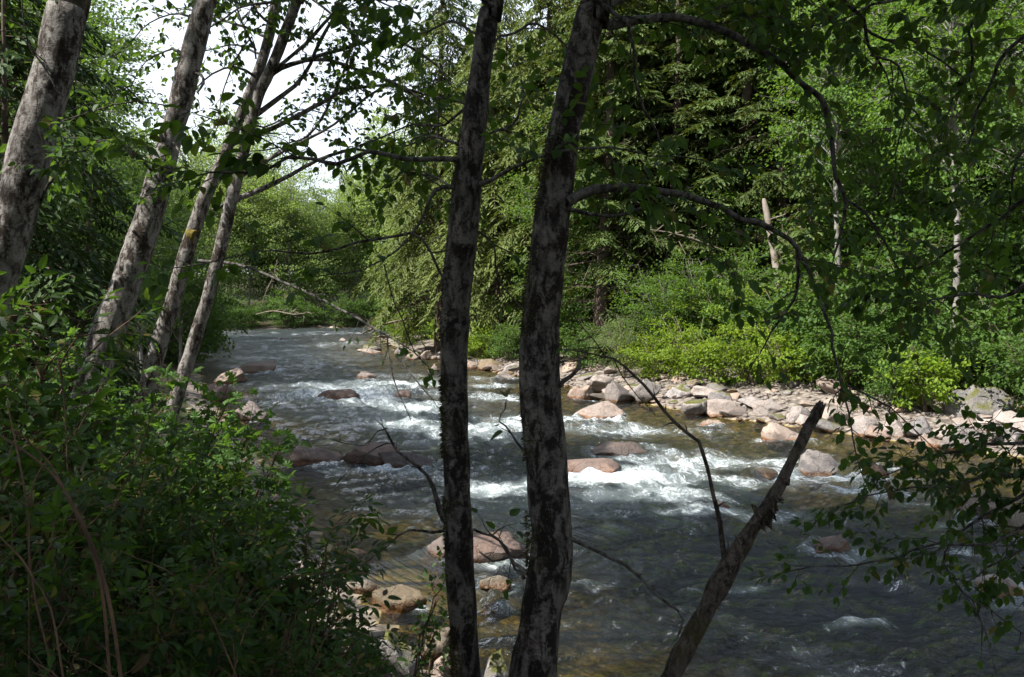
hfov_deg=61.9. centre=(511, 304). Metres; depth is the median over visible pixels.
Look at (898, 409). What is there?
stone
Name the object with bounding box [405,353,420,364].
boulder
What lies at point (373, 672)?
salmonberry bush
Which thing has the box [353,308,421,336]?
dead branch
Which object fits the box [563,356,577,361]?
stone
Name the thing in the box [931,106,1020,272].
young hemlock
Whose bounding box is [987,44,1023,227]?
vine maple
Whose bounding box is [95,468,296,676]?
salmonberry bush
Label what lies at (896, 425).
boulder
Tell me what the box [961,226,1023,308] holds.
leafy shrub
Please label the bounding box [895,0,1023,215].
alder tree
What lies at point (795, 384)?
stone
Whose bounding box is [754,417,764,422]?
stone
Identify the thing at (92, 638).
salmonberry bush
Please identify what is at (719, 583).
leaning snag
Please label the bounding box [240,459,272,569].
alder sapling
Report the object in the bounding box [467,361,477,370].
boulder
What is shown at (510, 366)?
boulder
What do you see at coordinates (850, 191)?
vine maple
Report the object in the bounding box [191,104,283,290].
cottonwood tree
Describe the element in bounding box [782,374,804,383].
stone
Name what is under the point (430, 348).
stone
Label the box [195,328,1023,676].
river water
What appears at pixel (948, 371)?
leafy shrub
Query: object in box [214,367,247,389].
boulder
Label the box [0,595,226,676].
sword fern
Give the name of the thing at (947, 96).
alder tree
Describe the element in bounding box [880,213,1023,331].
leafy shrub
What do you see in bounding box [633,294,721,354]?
leafy shrub
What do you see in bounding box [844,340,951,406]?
leafy shrub
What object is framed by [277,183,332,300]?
cottonwood tree
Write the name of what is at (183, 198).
alder tree
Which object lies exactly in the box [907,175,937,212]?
young hemlock
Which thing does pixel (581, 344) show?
leafy shrub
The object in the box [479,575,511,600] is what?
boulder
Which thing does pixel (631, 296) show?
leafy shrub
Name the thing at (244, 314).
leafy shrub
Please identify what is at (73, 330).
maple bush
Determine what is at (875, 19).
alder tree
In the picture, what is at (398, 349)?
boulder
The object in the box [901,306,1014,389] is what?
leafy shrub
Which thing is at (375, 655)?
sword fern
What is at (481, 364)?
boulder
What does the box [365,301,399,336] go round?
leafy shrub
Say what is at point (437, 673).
boulder
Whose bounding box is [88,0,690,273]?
sky
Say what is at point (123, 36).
alder tree
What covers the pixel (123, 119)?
alder tree
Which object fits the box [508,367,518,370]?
stone
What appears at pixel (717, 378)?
leafy shrub
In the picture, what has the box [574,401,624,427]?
boulder
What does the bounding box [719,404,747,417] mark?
stone
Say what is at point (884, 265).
leafy shrub
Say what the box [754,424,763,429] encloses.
stone
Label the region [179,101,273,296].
cottonwood tree
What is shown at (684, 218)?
young hemlock
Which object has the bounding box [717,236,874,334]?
leafy shrub
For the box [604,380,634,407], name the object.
boulder
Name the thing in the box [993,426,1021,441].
boulder
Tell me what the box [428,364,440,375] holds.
boulder
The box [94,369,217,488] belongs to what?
maple bush
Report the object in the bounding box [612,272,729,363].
leafy shrub
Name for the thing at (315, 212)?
cottonwood tree
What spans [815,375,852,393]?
stone
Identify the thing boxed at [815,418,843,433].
stone
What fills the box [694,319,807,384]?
leafy shrub
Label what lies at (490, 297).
leafy shrub
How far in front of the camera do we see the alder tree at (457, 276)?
4.48 m
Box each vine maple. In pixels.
[604,259,710,369]
[632,248,746,362]
[670,244,786,335]
[684,151,821,277]
[802,136,900,222]
[822,141,996,254]
[846,59,1016,204]
[860,83,1023,222]
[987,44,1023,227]
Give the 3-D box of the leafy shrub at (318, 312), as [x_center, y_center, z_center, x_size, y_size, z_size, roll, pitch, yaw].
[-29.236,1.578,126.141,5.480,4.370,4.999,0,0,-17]
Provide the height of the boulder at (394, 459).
0.596 m
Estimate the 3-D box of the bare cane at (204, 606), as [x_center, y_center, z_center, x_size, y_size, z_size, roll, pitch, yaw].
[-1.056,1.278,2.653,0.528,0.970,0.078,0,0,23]
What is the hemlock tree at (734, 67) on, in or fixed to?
on the ground
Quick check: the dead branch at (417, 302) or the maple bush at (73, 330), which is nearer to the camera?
the maple bush at (73, 330)
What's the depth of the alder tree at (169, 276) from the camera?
38.55 m
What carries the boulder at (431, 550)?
in the river water
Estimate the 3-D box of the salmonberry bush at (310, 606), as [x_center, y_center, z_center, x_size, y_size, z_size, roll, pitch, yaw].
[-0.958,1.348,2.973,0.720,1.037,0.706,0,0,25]
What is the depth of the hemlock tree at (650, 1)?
47.29 m
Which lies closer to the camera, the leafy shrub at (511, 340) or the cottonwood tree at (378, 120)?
the leafy shrub at (511, 340)
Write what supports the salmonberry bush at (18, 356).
on the ground
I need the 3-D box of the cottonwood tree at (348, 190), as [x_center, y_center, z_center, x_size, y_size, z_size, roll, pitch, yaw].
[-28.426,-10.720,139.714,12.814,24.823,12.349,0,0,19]
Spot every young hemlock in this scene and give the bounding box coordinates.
[0,0,157,437]
[3,159,141,419]
[37,166,179,440]
[643,174,729,339]
[645,232,665,290]
[701,141,784,298]
[745,144,862,355]
[800,128,867,274]
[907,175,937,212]
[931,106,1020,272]
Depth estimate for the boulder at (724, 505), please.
14.55 m
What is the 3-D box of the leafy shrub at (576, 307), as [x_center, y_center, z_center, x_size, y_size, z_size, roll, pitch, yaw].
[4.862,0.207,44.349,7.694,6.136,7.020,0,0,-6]
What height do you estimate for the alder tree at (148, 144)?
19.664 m
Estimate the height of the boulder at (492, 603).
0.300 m
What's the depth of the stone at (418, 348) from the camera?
61.93 m
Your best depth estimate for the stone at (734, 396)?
28.39 m
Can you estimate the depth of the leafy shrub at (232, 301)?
120.35 m
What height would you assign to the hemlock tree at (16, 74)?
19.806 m
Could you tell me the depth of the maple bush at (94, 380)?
5.21 m
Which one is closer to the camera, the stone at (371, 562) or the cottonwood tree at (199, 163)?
the stone at (371, 562)
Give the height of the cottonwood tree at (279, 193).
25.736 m
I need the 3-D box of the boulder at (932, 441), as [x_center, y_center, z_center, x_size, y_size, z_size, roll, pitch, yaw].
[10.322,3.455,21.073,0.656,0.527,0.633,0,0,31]
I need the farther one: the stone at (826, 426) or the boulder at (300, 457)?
the stone at (826, 426)
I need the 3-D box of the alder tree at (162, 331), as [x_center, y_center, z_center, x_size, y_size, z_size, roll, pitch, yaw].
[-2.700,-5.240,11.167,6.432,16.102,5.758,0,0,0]
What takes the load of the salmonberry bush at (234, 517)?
on the ground
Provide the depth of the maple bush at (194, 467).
5.17 m
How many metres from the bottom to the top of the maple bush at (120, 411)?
1.809 m
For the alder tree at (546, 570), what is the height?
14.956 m
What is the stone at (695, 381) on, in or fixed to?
on the ground
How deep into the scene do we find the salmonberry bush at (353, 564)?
4.26 m
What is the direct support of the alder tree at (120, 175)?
on the ground
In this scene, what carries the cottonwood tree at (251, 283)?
on the ground
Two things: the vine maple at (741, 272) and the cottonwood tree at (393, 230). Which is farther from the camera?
the cottonwood tree at (393, 230)
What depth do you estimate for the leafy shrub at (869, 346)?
26.84 m
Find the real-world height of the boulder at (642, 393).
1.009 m
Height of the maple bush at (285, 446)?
2.055 m
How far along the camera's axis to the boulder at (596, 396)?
31.58 m
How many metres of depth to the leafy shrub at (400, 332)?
68.58 m
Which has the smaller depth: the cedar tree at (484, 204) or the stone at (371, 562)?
the stone at (371, 562)
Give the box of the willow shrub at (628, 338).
[574,311,645,377]
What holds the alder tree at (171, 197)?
on the ground
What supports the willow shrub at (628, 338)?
on the ground
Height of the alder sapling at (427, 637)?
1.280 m
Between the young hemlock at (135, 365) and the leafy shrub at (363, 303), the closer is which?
the young hemlock at (135, 365)
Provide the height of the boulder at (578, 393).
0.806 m
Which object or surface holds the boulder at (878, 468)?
in the river water
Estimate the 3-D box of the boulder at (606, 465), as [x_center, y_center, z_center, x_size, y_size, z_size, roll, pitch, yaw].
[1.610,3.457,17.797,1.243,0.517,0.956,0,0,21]
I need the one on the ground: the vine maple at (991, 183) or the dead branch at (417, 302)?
the vine maple at (991, 183)
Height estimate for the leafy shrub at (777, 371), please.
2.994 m
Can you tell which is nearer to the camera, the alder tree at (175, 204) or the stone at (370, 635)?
the stone at (370, 635)
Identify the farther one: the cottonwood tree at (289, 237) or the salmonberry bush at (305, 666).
the cottonwood tree at (289, 237)
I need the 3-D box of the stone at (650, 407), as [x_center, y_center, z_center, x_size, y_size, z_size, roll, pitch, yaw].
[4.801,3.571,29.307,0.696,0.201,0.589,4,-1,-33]
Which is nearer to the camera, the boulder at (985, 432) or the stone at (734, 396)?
the boulder at (985, 432)
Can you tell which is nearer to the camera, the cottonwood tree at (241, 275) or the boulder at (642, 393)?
the boulder at (642, 393)
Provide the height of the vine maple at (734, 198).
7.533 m
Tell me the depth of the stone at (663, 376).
33.81 m
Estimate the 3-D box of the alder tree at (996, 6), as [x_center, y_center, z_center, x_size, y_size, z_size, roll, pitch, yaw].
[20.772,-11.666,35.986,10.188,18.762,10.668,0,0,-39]
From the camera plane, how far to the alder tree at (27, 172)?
5.64 m
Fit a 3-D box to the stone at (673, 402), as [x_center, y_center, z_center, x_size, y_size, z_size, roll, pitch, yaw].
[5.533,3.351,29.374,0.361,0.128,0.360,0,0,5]
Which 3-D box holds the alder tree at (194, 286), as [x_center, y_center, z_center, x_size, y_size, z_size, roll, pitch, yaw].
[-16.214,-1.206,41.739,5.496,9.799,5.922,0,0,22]
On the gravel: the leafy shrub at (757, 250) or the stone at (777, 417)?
the stone at (777, 417)
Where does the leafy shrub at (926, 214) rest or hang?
on the ground
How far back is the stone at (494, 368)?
44.42 m
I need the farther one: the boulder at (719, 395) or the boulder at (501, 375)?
the boulder at (501, 375)
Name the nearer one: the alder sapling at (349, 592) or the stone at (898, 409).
the alder sapling at (349, 592)
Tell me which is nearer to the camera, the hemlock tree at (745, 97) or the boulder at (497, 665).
the boulder at (497, 665)
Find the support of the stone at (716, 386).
on the ground
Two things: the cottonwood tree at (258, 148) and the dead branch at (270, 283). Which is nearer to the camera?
the dead branch at (270, 283)
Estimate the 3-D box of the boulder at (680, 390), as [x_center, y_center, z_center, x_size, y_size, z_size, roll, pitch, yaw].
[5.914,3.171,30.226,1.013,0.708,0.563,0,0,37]
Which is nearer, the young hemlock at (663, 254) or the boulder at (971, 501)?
the boulder at (971, 501)
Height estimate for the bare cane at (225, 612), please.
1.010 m
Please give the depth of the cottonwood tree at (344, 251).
145.31 m
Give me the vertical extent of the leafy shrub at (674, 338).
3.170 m
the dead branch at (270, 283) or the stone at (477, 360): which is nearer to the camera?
the stone at (477, 360)
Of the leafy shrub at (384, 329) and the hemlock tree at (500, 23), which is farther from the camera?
the leafy shrub at (384, 329)
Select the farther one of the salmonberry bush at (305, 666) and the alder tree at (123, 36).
the alder tree at (123, 36)
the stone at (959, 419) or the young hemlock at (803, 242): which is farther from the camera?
the young hemlock at (803, 242)
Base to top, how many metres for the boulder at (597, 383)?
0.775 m
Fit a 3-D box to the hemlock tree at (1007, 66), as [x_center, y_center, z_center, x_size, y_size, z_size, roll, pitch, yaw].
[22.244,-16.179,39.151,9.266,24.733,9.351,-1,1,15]
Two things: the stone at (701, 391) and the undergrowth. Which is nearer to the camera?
the undergrowth
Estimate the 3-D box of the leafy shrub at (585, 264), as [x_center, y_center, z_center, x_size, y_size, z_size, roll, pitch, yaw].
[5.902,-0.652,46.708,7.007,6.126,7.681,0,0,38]
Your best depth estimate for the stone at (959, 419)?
22.01 m
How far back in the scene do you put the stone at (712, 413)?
26.43 m
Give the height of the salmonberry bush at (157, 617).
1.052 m
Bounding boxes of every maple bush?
[0,305,86,444]
[0,314,209,614]
[8,384,201,606]
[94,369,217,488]
[99,456,254,641]
[116,371,302,562]
[134,408,274,554]
[156,387,318,572]
[177,370,250,490]
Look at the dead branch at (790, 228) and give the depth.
35.06 m
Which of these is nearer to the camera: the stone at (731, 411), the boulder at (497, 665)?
the boulder at (497, 665)
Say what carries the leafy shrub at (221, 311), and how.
on the ground
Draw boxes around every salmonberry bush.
[0,254,168,597]
[0,348,132,674]
[0,390,204,619]
[0,407,199,671]
[0,458,156,676]
[0,518,242,676]
[24,424,230,664]
[37,519,288,676]
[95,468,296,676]
[118,498,355,674]
[120,451,281,606]
[149,536,362,676]
[200,475,401,676]
[218,577,374,676]
[286,610,408,676]
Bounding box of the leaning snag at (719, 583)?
[555,306,825,676]
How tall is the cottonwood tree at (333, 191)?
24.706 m
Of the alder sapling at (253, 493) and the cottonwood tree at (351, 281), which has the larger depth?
the cottonwood tree at (351, 281)
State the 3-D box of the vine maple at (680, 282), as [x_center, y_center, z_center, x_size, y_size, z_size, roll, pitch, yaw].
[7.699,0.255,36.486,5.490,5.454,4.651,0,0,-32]
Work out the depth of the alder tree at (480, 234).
56.51 m
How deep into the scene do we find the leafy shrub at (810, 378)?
28.44 m
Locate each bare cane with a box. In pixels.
[0,435,122,676]
[0,536,68,676]
[2,425,86,676]
[6,389,54,676]
[11,427,158,676]
[57,352,79,674]
[77,408,156,670]
[121,551,246,676]
[189,534,234,676]
[232,585,282,676]
[236,552,379,612]
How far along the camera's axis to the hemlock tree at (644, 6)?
40.69 m
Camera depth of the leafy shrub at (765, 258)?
36.97 m
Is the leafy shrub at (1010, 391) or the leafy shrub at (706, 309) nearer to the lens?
the leafy shrub at (1010, 391)
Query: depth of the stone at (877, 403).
25.21 m
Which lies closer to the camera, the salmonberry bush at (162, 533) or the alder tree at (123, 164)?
the salmonberry bush at (162, 533)
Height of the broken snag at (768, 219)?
6.567 m
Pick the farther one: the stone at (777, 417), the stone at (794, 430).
the stone at (777, 417)
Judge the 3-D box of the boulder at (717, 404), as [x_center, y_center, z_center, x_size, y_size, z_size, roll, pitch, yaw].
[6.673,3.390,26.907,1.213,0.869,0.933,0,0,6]
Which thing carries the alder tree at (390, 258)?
on the ground
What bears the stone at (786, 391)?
on the ground
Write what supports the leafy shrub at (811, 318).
on the ground
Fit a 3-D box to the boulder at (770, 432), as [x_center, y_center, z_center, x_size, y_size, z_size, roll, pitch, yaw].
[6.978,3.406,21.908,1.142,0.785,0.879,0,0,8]
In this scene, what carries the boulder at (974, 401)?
on the ground
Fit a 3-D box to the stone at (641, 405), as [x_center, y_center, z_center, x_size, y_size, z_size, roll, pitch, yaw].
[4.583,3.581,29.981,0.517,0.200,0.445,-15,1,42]
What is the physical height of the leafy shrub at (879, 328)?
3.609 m
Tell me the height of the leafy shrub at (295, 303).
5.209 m
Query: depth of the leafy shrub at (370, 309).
130.84 m
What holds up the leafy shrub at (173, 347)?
on the ground
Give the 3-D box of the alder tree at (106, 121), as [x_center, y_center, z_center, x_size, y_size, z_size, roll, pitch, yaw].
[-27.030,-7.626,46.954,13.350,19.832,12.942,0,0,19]
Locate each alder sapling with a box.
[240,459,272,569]
[248,477,328,587]
[263,538,361,665]
[394,562,448,676]
[402,546,450,676]
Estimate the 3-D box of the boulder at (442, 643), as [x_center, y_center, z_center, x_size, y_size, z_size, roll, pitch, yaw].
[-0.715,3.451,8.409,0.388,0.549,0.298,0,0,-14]
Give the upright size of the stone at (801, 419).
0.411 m
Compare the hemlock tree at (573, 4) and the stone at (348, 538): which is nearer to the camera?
the stone at (348, 538)
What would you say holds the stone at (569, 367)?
on the ground
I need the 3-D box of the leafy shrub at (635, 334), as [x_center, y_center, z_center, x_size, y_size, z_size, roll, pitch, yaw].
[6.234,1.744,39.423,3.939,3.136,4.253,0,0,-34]
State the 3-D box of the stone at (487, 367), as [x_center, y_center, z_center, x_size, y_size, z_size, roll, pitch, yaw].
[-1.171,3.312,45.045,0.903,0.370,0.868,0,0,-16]
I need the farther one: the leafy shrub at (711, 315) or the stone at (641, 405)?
the leafy shrub at (711, 315)
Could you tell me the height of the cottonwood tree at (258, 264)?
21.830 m
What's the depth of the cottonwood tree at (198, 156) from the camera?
130.85 m
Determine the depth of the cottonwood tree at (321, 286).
130.00 m
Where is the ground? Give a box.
[0,140,1023,676]
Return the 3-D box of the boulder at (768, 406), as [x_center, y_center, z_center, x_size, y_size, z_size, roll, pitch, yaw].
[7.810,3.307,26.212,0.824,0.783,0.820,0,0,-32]
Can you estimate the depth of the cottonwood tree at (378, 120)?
136.04 m
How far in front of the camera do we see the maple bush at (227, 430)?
6.34 m
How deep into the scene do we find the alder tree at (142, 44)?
41.52 m
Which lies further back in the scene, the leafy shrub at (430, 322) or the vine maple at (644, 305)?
the leafy shrub at (430, 322)
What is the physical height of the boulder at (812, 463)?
0.848 m
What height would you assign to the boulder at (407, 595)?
0.353 m
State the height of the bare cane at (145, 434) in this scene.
1.369 m
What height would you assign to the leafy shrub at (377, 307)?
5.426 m
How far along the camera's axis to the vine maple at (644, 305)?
35.66 m
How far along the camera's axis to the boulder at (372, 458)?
18.55 m
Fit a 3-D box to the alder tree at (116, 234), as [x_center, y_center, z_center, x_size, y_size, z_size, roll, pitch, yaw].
[-10.771,-1.127,21.977,3.658,6.720,3.800,0,0,-2]
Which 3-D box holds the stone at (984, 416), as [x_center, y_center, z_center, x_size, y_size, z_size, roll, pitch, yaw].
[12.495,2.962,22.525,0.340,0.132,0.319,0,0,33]
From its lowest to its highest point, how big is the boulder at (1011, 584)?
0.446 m
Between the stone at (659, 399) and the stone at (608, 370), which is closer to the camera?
the stone at (659, 399)
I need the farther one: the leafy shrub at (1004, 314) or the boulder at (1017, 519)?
the leafy shrub at (1004, 314)
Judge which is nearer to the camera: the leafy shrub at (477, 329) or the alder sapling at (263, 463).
the alder sapling at (263, 463)
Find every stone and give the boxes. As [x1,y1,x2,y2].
[248,437,264,443]
[331,608,351,620]
[339,535,358,542]
[342,631,379,662]
[347,548,384,570]
[414,347,423,350]
[421,346,433,352]
[473,358,485,362]
[482,364,497,370]
[492,366,500,370]
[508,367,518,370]
[562,362,582,371]
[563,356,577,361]
[577,373,598,380]
[585,362,606,370]
[603,366,618,373]
[634,404,649,408]
[643,406,659,411]
[649,398,664,401]
[656,374,671,379]
[668,400,677,403]
[671,374,690,381]
[685,379,704,384]
[690,386,715,397]
[705,409,722,416]
[707,382,726,391]
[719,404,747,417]
[726,389,737,392]
[730,393,740,399]
[736,396,761,407]
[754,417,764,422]
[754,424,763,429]
[768,413,785,420]
[770,383,779,387]
[781,380,797,386]
[781,390,793,394]
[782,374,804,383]
[785,410,810,424]
[790,427,799,432]
[799,400,813,406]
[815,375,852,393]
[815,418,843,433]
[823,397,844,404]
[865,425,890,440]
[872,400,885,405]
[891,406,903,412]
[930,397,944,412]
[933,425,947,439]
[950,417,974,428]
[978,414,992,418]
[992,409,1023,431]
[1006,393,1023,410]
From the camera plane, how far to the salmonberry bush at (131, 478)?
4.89 m
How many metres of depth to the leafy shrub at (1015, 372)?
22.22 m
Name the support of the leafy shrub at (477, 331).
on the ground
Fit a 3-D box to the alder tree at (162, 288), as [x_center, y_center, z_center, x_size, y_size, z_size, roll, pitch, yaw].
[-13.698,-1.211,30.858,4.909,8.123,4.556,0,0,21]
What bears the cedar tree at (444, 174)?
on the ground
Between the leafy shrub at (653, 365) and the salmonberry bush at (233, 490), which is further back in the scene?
the leafy shrub at (653, 365)
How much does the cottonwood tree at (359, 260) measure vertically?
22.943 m
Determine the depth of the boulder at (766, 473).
17.32 m
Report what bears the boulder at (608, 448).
in the river water
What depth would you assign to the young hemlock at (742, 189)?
38.51 m
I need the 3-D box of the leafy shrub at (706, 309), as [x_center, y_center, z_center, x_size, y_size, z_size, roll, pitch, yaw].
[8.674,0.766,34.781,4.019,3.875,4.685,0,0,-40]
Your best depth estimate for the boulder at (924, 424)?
21.55 m
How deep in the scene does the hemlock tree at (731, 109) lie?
43.85 m
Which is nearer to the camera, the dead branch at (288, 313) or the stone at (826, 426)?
the stone at (826, 426)
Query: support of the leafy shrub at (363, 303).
on the ground
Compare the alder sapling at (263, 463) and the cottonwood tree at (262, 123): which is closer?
the alder sapling at (263, 463)
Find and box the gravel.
[421,348,1022,456]
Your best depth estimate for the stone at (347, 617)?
9.20 m
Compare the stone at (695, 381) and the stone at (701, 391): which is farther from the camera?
the stone at (695, 381)
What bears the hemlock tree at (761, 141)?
on the ground
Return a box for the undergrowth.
[18,419,406,676]
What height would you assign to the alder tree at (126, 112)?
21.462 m
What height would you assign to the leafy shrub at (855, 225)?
6.621 m
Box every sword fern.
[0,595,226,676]
[310,649,413,676]
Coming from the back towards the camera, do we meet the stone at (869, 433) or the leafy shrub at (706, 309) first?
the leafy shrub at (706, 309)
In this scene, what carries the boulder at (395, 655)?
on the ground
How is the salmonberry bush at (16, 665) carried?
on the ground
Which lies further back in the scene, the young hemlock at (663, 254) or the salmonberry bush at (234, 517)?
the young hemlock at (663, 254)
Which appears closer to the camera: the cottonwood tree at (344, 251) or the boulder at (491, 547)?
the boulder at (491, 547)
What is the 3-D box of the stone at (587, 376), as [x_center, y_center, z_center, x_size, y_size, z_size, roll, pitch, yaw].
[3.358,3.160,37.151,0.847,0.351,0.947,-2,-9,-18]
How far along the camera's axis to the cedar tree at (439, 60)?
57.32 m
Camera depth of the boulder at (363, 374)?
40.37 m
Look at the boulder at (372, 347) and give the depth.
63.55 m
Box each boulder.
[200,383,230,403]
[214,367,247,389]
[235,401,270,429]
[239,360,275,379]
[281,446,344,471]
[317,389,359,399]
[340,579,376,598]
[343,441,399,473]
[356,371,376,378]
[357,349,383,356]
[362,344,381,350]
[371,584,426,622]
[378,451,433,476]
[378,630,417,676]
[394,346,408,357]
[394,389,410,397]
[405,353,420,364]
[420,350,430,362]
[420,536,444,574]
[422,627,450,666]
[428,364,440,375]
[431,653,451,676]
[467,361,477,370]
[473,531,528,579]
[477,359,503,369]
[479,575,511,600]
[482,598,511,625]
[484,649,508,676]
[495,372,518,383]
[503,363,518,372]
[567,385,592,405]
[567,458,620,472]
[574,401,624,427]
[586,374,613,392]
[589,393,604,400]
[591,441,646,455]
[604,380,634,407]
[624,385,635,400]
[629,378,661,403]
[665,384,692,398]
[681,399,709,419]
[699,419,722,431]
[707,399,737,410]
[708,391,731,399]
[710,502,729,507]
[752,399,783,413]
[753,467,777,481]
[761,422,798,451]
[785,405,810,423]
[798,449,838,485]
[814,534,849,553]
[815,407,847,428]
[852,416,878,438]
[865,462,889,486]
[883,419,908,437]
[902,415,931,435]
[914,433,942,452]
[939,422,978,451]
[942,384,1014,417]
[956,490,999,520]
[974,419,1001,442]
[975,574,1023,597]
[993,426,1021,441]
[996,506,1023,535]
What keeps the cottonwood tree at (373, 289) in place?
on the ground
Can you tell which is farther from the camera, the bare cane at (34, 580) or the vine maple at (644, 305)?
the vine maple at (644, 305)
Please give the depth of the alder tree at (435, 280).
63.32 m
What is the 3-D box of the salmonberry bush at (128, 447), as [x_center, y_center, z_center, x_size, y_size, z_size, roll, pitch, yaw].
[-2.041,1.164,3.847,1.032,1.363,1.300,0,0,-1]
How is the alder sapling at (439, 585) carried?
on the ground
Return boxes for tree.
[0,0,25,144]
[0,0,149,269]
[0,0,172,335]
[0,0,175,342]
[0,0,204,396]
[0,0,216,478]
[5,0,171,199]
[8,0,175,252]
[13,44,138,299]
[56,136,167,322]
[83,28,153,238]
[84,158,205,357]
[85,0,766,676]
[88,61,148,177]
[94,163,201,372]
[97,143,142,233]
[112,106,204,226]
[113,142,207,251]
[115,144,206,276]
[118,159,205,340]
[119,0,438,464]
[130,182,239,365]
[135,123,206,257]
[143,128,215,256]
[148,159,205,268]
[155,0,529,446]
[172,133,237,289]
[173,126,219,271]
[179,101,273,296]
[186,182,260,294]
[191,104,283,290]
[205,142,306,307]
[231,182,314,312]
[234,116,294,281]
[244,161,301,298]
[248,148,341,298]
[276,188,335,310]
[277,177,314,271]
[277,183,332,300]
[284,209,359,316]
[309,166,369,305]
[311,168,355,219]
[320,175,388,299]
[322,229,347,299]
[327,189,374,300]
[331,188,390,303]
[333,211,373,299]
[339,124,411,293]
[340,100,429,288]
[350,0,514,353]
[361,206,432,340]
[364,118,432,273]
[377,223,419,301]
[407,223,493,304]
[411,0,565,353]
[413,44,519,330]
[434,89,553,308]
[467,0,529,293]
[470,0,624,349]
[470,0,1023,676]
[489,75,629,354]
[504,0,655,290]
[504,0,697,363]
[507,0,605,315]
[563,0,740,347]
[586,0,758,340]
[595,0,697,274]
[616,0,804,293]
[631,0,1023,676]
[650,0,824,274]
[653,3,794,240]
[694,2,871,299]
[755,0,913,313]
[756,0,914,242]
[757,0,1019,309]
[793,0,946,204]
[805,0,1021,192]
[826,0,1023,395]
[880,0,1023,182]
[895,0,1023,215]
[928,1,1023,180]
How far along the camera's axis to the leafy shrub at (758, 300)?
30.66 m
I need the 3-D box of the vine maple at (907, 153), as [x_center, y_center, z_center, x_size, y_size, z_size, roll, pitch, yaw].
[17.529,-5.650,35.797,8.770,8.712,7.428,0,0,24]
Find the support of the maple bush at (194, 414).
on the ground
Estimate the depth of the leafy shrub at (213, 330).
55.92 m
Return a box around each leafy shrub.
[129,265,264,364]
[144,293,252,359]
[168,312,224,355]
[187,309,227,350]
[214,282,243,333]
[217,288,252,321]
[221,300,256,327]
[237,302,270,327]
[260,289,314,327]
[274,294,312,320]
[297,301,330,325]
[322,292,366,325]
[340,292,378,322]
[351,289,384,319]
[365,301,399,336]
[373,302,387,314]
[375,311,423,345]
[382,303,432,341]
[407,306,434,337]
[415,294,434,338]
[425,319,434,339]
[432,319,493,355]
[436,284,518,336]
[467,318,514,358]
[468,314,505,355]
[474,316,522,361]
[510,306,591,362]
[559,312,623,369]
[561,253,627,342]
[564,244,652,324]
[607,313,670,361]
[610,266,666,327]
[611,328,703,380]
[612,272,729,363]
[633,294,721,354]
[635,311,735,378]
[667,276,768,347]
[668,245,769,288]
[668,329,748,383]
[670,281,769,362]
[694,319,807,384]
[707,266,855,367]
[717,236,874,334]
[718,217,850,281]
[724,314,830,387]
[732,278,833,341]
[752,170,984,290]
[752,239,922,370]
[762,326,843,385]
[788,294,922,389]
[803,174,967,265]
[819,308,946,387]
[831,215,991,326]
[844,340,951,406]
[852,287,996,378]
[856,253,1006,347]
[863,344,979,411]
[867,181,1004,278]
[877,175,1023,326]
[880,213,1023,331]
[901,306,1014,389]
[914,151,1023,266]
[917,274,1023,390]
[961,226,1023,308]
[963,326,1023,398]
[964,184,1023,269]
[964,315,1023,411]
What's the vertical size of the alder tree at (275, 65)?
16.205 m
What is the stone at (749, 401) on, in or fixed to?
on the ground
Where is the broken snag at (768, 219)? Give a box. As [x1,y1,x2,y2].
[762,198,784,299]
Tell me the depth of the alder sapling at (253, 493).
7.41 m
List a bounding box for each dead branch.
[256,306,314,320]
[261,260,278,308]
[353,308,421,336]
[373,289,432,320]
[650,206,725,251]
[777,206,819,247]
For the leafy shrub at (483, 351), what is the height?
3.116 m
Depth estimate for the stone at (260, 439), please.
21.92 m
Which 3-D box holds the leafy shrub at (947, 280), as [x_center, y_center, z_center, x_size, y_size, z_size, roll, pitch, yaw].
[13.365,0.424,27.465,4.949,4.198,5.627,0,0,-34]
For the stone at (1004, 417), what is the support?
on the ground
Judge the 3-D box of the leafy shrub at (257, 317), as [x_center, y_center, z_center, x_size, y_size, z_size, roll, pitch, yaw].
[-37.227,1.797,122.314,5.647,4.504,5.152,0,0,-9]
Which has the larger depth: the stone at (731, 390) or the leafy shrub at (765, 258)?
the leafy shrub at (765, 258)
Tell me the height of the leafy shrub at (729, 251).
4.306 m
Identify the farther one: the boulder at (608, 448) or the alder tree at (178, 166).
the alder tree at (178, 166)
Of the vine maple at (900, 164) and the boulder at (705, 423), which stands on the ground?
the vine maple at (900, 164)
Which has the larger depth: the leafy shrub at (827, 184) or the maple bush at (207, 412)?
the leafy shrub at (827, 184)
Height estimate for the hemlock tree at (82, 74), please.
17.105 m
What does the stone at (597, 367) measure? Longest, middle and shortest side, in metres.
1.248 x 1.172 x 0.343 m
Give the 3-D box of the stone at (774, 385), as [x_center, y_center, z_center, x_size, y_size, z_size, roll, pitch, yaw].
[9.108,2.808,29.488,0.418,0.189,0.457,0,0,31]
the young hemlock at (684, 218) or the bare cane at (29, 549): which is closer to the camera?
the bare cane at (29, 549)
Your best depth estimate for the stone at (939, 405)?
23.86 m
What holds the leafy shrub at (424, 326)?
on the ground
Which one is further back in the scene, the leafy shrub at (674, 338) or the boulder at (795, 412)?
the leafy shrub at (674, 338)
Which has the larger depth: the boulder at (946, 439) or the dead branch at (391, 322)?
the dead branch at (391, 322)
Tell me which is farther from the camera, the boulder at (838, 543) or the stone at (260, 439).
the stone at (260, 439)
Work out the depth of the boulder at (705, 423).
24.41 m
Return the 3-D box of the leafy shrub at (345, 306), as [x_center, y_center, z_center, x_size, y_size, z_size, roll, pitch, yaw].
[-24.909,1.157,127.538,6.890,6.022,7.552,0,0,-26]
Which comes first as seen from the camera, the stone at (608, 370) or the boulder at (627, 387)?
the boulder at (627, 387)

